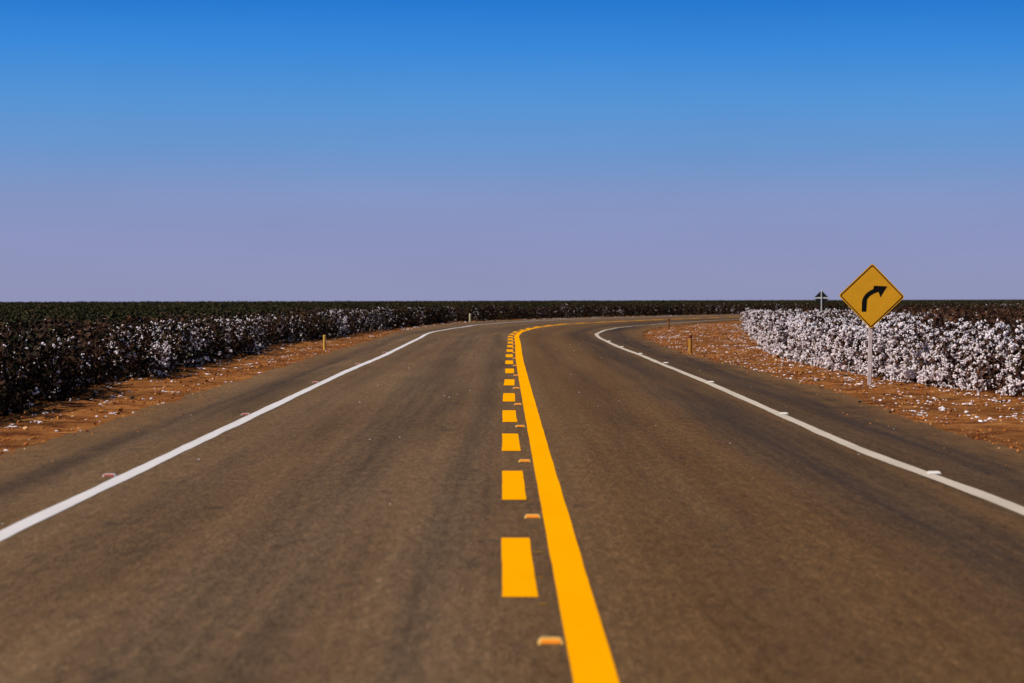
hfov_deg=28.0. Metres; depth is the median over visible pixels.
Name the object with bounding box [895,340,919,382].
cotton plant
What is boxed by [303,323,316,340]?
cotton plant
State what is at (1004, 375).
cotton plant
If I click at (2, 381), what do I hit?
cotton plant
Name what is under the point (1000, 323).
cotton field
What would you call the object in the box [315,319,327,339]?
cotton plant
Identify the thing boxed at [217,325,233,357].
cotton plant
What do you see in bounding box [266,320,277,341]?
cotton plant
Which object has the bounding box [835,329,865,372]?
cotton plant
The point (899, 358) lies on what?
cotton plant
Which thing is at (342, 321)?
cotton plant
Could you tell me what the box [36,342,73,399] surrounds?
cotton plant
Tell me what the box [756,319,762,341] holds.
cotton plant
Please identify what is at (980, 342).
cotton plant
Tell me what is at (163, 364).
cotton plant
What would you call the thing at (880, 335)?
cotton plant
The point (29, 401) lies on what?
cotton plant
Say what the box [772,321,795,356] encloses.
cotton plant
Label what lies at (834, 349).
cotton plant
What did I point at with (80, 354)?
cotton plant
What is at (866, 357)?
cotton plant
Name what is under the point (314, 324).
cotton plant
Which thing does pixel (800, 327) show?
cotton plant
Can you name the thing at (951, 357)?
cotton plant
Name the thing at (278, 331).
cotton plant
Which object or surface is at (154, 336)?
cotton plant
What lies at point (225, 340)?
cotton plant
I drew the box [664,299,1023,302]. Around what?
distant crop canopy
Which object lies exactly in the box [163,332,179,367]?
cotton plant
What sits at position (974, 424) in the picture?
verge
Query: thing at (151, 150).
sky
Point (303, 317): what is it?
cotton plant
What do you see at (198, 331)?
cotton plant
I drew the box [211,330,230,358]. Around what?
cotton plant
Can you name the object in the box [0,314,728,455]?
verge
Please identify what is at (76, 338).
cotton plant
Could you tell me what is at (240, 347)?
cotton plant
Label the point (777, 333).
cotton plant
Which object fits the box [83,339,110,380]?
cotton plant
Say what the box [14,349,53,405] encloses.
cotton plant
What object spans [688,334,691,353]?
marker post
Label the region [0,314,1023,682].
road
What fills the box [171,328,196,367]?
cotton plant
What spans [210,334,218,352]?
cotton plant
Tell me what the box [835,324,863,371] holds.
cotton plant
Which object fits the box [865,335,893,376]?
cotton plant
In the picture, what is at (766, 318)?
cotton plant
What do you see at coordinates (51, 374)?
cotton plant
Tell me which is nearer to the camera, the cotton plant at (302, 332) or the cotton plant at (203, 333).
the cotton plant at (203, 333)
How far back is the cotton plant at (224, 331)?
47.48 m
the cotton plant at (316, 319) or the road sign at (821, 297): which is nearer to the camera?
the cotton plant at (316, 319)
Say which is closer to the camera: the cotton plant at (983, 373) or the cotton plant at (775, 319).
the cotton plant at (983, 373)
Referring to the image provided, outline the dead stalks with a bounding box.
[10,326,1022,423]
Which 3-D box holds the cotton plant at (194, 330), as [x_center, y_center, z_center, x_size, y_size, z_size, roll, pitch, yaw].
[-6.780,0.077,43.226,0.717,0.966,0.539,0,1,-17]
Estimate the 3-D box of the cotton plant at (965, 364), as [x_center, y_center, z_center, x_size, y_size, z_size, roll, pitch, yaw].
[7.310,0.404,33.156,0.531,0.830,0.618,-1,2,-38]
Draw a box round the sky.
[0,0,1023,301]
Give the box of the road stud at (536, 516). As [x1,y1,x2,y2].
[524,514,540,518]
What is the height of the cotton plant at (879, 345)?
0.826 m
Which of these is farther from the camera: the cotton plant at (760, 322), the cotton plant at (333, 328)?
the cotton plant at (333, 328)
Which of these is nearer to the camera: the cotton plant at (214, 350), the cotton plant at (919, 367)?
the cotton plant at (919, 367)
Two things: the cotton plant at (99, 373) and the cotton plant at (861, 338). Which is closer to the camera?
the cotton plant at (99, 373)
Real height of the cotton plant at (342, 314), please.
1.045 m
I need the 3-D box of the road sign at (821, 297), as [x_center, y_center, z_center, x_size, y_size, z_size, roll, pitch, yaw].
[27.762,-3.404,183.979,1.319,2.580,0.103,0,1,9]
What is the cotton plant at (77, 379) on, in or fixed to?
on the verge at (61, 423)
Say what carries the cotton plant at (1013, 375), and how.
on the verge at (974, 424)
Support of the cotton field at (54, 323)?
on the ground
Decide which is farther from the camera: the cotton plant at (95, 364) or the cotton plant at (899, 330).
the cotton plant at (899, 330)
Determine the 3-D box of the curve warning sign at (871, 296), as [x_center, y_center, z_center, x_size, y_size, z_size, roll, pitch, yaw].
[6.064,-0.086,34.678,1.082,2.446,0.080,1,1,5]
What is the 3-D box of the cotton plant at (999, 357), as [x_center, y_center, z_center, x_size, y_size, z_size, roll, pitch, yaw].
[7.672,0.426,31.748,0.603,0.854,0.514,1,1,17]
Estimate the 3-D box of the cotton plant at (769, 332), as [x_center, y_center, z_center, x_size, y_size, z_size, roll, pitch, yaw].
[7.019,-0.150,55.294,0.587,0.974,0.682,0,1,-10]
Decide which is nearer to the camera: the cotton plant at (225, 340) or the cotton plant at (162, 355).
the cotton plant at (162, 355)
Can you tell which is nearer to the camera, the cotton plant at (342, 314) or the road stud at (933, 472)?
the road stud at (933, 472)
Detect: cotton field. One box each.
[0,300,1023,411]
[737,303,1023,389]
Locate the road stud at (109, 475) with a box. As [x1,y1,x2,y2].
[102,473,116,476]
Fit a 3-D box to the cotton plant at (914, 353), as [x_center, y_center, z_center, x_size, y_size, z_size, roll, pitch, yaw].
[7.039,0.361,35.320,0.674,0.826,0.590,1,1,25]
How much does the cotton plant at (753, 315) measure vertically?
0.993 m
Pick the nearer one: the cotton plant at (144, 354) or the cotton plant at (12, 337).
the cotton plant at (12, 337)
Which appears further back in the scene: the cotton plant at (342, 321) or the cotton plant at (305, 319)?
the cotton plant at (342, 321)
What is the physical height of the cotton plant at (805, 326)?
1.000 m
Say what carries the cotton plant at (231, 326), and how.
on the verge at (61, 423)
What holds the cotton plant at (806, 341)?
on the verge at (974, 424)
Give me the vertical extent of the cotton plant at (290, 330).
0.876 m
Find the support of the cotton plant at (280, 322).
on the verge at (61, 423)
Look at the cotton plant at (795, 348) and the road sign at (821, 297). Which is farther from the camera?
the road sign at (821, 297)
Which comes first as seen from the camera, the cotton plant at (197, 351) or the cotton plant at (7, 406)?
the cotton plant at (7, 406)
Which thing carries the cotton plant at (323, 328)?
on the verge at (61, 423)
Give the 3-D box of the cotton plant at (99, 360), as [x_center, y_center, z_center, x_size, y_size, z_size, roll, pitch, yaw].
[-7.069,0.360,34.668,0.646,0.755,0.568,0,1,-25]
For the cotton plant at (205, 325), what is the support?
on the verge at (61, 423)
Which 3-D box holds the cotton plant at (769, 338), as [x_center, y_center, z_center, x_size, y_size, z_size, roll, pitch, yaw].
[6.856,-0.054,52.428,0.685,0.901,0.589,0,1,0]
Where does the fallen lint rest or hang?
on the verge at (61, 423)
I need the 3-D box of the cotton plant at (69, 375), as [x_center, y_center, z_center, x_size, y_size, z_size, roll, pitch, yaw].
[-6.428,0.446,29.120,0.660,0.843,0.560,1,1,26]
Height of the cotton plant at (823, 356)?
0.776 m
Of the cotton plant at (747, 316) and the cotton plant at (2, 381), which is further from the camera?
the cotton plant at (747, 316)
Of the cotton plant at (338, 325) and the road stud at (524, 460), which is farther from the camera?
the cotton plant at (338, 325)
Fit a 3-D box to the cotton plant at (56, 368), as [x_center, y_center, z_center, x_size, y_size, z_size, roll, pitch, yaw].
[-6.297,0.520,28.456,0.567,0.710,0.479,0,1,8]
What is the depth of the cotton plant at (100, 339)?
33.25 m
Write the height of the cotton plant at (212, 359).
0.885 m
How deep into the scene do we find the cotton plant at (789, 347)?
47.77 m
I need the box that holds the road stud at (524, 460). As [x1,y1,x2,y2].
[519,459,530,461]
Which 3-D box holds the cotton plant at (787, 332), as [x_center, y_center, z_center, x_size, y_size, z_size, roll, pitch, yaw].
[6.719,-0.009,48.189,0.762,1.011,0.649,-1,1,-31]
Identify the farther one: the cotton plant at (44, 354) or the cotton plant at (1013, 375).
the cotton plant at (1013, 375)
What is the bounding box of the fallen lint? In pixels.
[2,315,1023,523]
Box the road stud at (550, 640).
[538,637,563,644]
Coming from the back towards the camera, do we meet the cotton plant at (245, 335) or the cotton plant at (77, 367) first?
the cotton plant at (245, 335)
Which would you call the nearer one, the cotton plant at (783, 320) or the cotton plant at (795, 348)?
the cotton plant at (795, 348)
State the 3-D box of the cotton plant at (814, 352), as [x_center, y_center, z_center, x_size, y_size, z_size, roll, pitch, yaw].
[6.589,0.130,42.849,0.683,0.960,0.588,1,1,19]
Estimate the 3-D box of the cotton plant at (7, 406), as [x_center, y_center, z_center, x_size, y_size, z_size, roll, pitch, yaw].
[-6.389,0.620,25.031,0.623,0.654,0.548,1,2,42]
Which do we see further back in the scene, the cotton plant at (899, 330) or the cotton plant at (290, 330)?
the cotton plant at (290, 330)
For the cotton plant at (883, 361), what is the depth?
37.45 m
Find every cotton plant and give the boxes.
[0,333,24,348]
[0,342,40,407]
[0,346,38,413]
[0,349,19,416]
[0,354,26,410]
[0,367,20,412]
[9,352,41,401]
[14,344,53,400]
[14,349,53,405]
[15,362,32,403]
[30,342,71,401]
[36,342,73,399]
[39,354,78,400]
[48,343,86,397]
[56,350,91,396]
[57,353,82,390]
[58,334,97,396]
[63,337,90,391]
[76,339,105,387]
[78,337,116,385]
[78,342,106,385]
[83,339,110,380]
[85,331,119,379]
[91,342,111,380]
[94,346,104,379]
[103,329,137,378]
[107,336,145,377]
[123,335,157,377]
[133,343,156,376]
[143,333,168,374]
[147,326,177,363]
[147,341,176,376]
[149,342,170,372]
[159,336,174,372]
[162,337,184,371]
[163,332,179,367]
[169,325,195,366]
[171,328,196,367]
[173,324,201,363]
[180,323,207,363]
[180,332,209,366]
[192,319,220,359]
[194,326,210,356]
[195,328,210,358]
[198,325,223,362]
[201,326,220,359]
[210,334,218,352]
[211,324,231,358]
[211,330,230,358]
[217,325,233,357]
[217,328,231,357]
[222,324,245,355]
[226,322,239,353]
[230,328,249,354]
[238,321,254,354]
[238,326,256,353]
[240,319,261,352]
[249,325,265,351]
[255,320,271,348]
[256,318,270,343]
[257,326,268,348]
[262,320,276,343]
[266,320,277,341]
[268,317,285,344]
[270,314,283,342]
[280,321,289,342]
[282,316,295,341]
[287,314,309,341]
[293,320,309,341]
[297,316,308,338]
[298,315,315,339]
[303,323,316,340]
[307,316,319,339]
[309,316,320,339]
[315,312,331,337]
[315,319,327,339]
[318,317,334,338]
[325,315,340,336]
[326,312,341,334]
[326,319,337,338]
[334,309,349,335]
[338,315,349,335]
[342,315,353,335]
[743,313,750,331]
[747,312,767,338]
[748,314,761,338]
[753,318,762,340]
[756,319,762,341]
[758,316,774,348]
[758,319,770,342]
[762,323,773,351]
[765,316,782,346]
[766,322,779,354]
[768,316,786,350]
[771,317,790,350]
[771,323,792,358]
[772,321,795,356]
[773,318,791,356]
[778,320,803,358]
[783,324,799,361]
[784,323,804,357]
[786,322,814,362]
[787,337,800,361]
[791,322,816,363]
[793,326,814,363]
[796,325,813,363]
[798,324,822,363]
[801,326,827,364]
[807,322,835,365]
[810,330,826,366]
[812,326,835,365]
[812,334,827,366]
[817,334,834,367]
[819,342,832,368]
[821,328,841,369]
[823,328,848,369]
[825,323,856,368]
[825,327,861,371]
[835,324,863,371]
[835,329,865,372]
[847,339,866,373]
[855,331,874,369]
[856,333,878,374]
[857,330,887,375]
[864,336,893,377]
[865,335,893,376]
[878,341,911,375]
[880,329,906,373]
[881,328,913,379]
[886,324,917,378]
[890,337,925,381]
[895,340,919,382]
[900,340,932,383]
[913,332,947,383]
[917,341,948,383]
[917,348,950,385]
[926,332,968,388]
[929,330,968,386]
[947,341,977,389]
[954,335,995,390]
[965,335,999,391]
[970,337,1006,392]
[988,341,1014,392]
[993,349,1023,394]
[995,355,1023,393]
[997,329,1023,395]
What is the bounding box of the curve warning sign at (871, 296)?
[839,264,903,384]
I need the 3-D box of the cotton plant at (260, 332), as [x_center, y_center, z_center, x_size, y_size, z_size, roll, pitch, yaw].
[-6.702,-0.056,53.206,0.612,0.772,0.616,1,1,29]
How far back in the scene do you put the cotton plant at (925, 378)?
34.16 m
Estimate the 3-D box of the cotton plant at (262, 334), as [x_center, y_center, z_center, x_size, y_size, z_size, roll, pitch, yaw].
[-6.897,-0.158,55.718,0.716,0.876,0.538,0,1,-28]
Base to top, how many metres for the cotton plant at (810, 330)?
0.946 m
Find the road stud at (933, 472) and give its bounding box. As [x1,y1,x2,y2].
[927,471,940,473]
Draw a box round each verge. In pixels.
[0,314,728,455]
[642,320,1023,449]
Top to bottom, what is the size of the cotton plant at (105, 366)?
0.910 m
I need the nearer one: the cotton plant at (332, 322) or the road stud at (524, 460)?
the road stud at (524, 460)
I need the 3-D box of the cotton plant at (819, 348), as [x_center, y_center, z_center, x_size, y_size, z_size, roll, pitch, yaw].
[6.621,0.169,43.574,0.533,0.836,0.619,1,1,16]
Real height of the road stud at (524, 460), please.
0.022 m
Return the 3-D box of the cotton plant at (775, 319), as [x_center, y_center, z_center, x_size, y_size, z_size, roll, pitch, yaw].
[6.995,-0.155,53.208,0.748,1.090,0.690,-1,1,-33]
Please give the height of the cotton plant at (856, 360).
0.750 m
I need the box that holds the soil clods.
[0,323,1023,465]
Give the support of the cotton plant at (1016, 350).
on the verge at (974, 424)
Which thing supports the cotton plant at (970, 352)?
on the verge at (974, 424)
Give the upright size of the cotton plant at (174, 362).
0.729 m
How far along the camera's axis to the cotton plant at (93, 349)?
32.86 m
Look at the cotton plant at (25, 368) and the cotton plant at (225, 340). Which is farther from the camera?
the cotton plant at (225, 340)
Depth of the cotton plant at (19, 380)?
25.64 m
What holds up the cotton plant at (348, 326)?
on the verge at (61, 423)
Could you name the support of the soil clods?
on the ground
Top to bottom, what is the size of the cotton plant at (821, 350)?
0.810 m
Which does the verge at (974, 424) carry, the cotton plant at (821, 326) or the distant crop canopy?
the cotton plant at (821, 326)
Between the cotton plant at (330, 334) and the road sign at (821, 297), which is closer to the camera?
the cotton plant at (330, 334)
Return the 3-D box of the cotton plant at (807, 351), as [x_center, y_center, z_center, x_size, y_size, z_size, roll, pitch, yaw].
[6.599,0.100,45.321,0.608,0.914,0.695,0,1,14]
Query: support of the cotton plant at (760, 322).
on the verge at (974, 424)
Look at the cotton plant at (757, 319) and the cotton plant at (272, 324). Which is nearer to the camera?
the cotton plant at (272, 324)
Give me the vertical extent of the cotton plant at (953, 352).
1.013 m
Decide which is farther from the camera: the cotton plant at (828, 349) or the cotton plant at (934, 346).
the cotton plant at (828, 349)
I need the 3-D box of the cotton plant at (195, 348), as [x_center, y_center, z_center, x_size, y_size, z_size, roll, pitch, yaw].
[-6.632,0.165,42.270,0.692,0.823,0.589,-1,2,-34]
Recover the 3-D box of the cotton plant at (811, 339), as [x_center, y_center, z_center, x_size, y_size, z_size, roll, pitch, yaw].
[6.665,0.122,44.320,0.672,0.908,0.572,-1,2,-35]
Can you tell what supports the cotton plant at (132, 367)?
on the verge at (61, 423)
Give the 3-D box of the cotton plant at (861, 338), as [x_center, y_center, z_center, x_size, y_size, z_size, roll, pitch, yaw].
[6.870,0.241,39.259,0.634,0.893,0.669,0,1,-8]
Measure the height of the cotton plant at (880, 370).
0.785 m
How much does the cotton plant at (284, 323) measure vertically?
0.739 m
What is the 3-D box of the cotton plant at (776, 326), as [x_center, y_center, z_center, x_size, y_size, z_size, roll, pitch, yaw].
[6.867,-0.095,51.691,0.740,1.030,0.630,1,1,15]
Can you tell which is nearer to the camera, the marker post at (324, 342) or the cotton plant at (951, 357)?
the cotton plant at (951, 357)
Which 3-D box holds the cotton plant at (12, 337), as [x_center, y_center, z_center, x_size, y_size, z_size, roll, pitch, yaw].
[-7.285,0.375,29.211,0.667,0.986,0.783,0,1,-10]
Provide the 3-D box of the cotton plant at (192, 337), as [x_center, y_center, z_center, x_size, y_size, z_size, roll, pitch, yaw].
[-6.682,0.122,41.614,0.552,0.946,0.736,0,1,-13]
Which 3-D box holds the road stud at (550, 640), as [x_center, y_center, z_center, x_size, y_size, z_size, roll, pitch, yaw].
[0.163,1.252,8.588,0.109,0.022,0.096,0,1,2]
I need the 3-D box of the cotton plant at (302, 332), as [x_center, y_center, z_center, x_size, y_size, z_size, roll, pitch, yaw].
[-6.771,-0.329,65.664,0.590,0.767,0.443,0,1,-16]
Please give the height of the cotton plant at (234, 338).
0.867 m
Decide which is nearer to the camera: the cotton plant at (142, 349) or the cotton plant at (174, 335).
the cotton plant at (142, 349)
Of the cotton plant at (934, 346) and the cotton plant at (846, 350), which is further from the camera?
the cotton plant at (846, 350)
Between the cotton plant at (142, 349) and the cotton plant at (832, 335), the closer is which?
the cotton plant at (142, 349)
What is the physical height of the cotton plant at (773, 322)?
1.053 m
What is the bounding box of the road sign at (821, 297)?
[814,289,828,310]
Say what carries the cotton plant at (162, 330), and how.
on the verge at (61, 423)
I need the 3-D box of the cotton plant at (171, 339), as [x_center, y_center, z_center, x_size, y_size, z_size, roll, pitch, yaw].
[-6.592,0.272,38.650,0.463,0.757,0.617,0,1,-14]
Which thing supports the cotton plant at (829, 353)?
on the verge at (974, 424)
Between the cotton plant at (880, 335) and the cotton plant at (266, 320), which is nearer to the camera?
the cotton plant at (880, 335)
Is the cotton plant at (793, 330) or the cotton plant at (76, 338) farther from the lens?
the cotton plant at (793, 330)
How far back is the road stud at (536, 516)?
13.41 m
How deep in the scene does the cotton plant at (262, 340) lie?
53.99 m
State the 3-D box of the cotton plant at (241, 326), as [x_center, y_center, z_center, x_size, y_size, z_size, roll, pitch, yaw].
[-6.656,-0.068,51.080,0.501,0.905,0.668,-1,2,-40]
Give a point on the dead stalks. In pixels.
(88, 399)
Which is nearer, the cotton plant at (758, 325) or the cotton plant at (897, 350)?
the cotton plant at (897, 350)
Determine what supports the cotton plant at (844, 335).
on the verge at (974, 424)
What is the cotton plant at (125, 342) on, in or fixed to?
on the verge at (61, 423)
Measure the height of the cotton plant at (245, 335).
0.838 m
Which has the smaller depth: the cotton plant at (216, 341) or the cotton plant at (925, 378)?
the cotton plant at (925, 378)
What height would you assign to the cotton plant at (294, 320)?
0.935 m
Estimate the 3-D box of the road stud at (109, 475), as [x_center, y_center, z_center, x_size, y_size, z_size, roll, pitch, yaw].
[-3.222,1.069,16.412,0.109,0.022,0.097,0,1,-2]
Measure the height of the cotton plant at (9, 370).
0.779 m
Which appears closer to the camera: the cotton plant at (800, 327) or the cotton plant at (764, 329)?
the cotton plant at (800, 327)
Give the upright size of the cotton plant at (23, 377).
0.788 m
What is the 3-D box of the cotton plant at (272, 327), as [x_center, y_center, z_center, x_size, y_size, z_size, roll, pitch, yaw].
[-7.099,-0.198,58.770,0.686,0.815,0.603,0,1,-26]
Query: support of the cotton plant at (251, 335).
on the verge at (61, 423)
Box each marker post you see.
[323,335,325,349]
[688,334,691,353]

